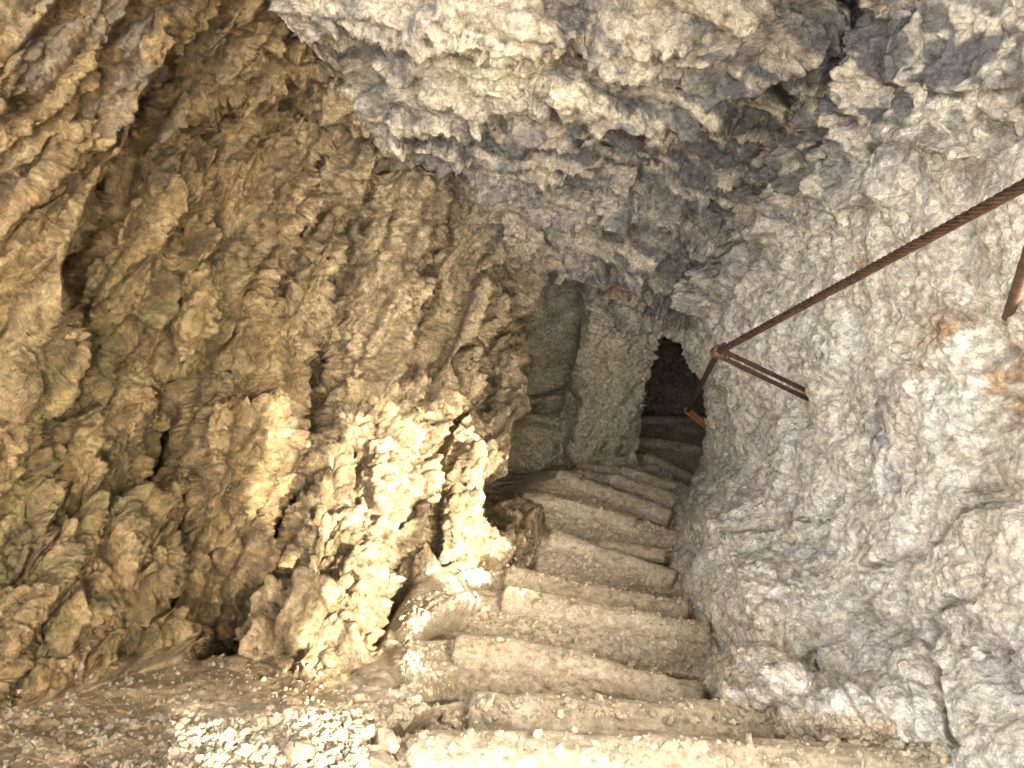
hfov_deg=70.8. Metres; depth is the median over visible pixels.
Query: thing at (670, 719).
loose stone
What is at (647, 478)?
step log
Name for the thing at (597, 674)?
step log
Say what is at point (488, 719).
loose stone
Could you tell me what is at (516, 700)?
loose stone
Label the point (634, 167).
rock ceiling
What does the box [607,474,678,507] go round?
step log
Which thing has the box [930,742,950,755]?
loose stone
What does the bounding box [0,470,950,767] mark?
gravel
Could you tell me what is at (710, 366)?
steel cable
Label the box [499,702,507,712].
loose stone
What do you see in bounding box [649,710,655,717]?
loose stone
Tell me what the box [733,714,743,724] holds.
loose stone
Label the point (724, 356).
cable anchor
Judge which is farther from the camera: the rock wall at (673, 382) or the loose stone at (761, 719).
the rock wall at (673, 382)
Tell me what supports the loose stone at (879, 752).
on the step log at (660, 757)
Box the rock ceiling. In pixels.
[267,0,920,336]
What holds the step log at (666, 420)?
on the ground
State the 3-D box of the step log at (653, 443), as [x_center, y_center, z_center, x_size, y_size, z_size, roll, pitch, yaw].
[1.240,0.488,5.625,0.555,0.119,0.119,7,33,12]
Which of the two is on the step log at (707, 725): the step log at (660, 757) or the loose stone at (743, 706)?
the loose stone at (743, 706)
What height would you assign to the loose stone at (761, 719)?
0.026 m
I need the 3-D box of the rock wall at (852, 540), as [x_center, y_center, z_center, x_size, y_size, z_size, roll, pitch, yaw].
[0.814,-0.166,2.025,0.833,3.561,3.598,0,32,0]
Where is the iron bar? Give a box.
[1001,245,1023,324]
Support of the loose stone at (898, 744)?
on the step log at (660, 757)
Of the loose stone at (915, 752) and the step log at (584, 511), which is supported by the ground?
the step log at (584, 511)
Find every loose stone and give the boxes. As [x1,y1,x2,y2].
[476,697,487,708]
[483,713,492,723]
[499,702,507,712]
[512,696,519,705]
[569,699,577,709]
[583,709,590,716]
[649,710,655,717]
[666,714,674,724]
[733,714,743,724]
[737,699,750,711]
[758,716,764,723]
[874,748,886,757]
[888,739,904,748]
[907,747,922,758]
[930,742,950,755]
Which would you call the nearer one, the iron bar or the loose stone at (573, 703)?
the iron bar
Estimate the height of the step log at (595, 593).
0.123 m
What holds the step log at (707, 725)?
on the ground
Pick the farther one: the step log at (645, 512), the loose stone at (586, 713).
the step log at (645, 512)
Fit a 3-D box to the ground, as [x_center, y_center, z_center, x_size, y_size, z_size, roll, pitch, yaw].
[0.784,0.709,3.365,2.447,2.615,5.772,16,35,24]
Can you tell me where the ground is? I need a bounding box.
[0,414,718,767]
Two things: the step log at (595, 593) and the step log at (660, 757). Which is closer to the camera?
the step log at (660, 757)
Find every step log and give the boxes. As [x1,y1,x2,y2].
[409,729,945,767]
[451,632,704,702]
[467,691,777,737]
[499,586,710,643]
[504,566,689,618]
[523,491,637,532]
[546,530,677,590]
[555,470,673,527]
[598,540,665,563]
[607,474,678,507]
[618,466,675,491]
[638,435,702,454]
[641,415,706,426]
[641,453,692,484]
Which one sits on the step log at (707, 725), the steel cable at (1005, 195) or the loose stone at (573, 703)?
the loose stone at (573, 703)
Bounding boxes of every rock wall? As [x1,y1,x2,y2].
[0,0,715,718]
[642,336,705,415]
[668,0,1023,767]
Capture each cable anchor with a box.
[684,407,706,428]
[710,342,810,402]
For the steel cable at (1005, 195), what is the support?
attached to the cable anchor at (724, 356)
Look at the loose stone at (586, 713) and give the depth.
1.91 m
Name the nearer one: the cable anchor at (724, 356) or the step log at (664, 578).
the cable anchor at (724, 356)
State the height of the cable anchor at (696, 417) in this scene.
0.057 m
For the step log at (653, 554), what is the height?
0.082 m
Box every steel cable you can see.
[686,358,717,412]
[717,178,1023,353]
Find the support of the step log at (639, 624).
on the ground
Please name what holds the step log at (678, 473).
on the ground
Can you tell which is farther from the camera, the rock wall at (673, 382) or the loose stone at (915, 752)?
the rock wall at (673, 382)
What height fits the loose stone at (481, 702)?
0.037 m
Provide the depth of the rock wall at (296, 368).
2.35 m

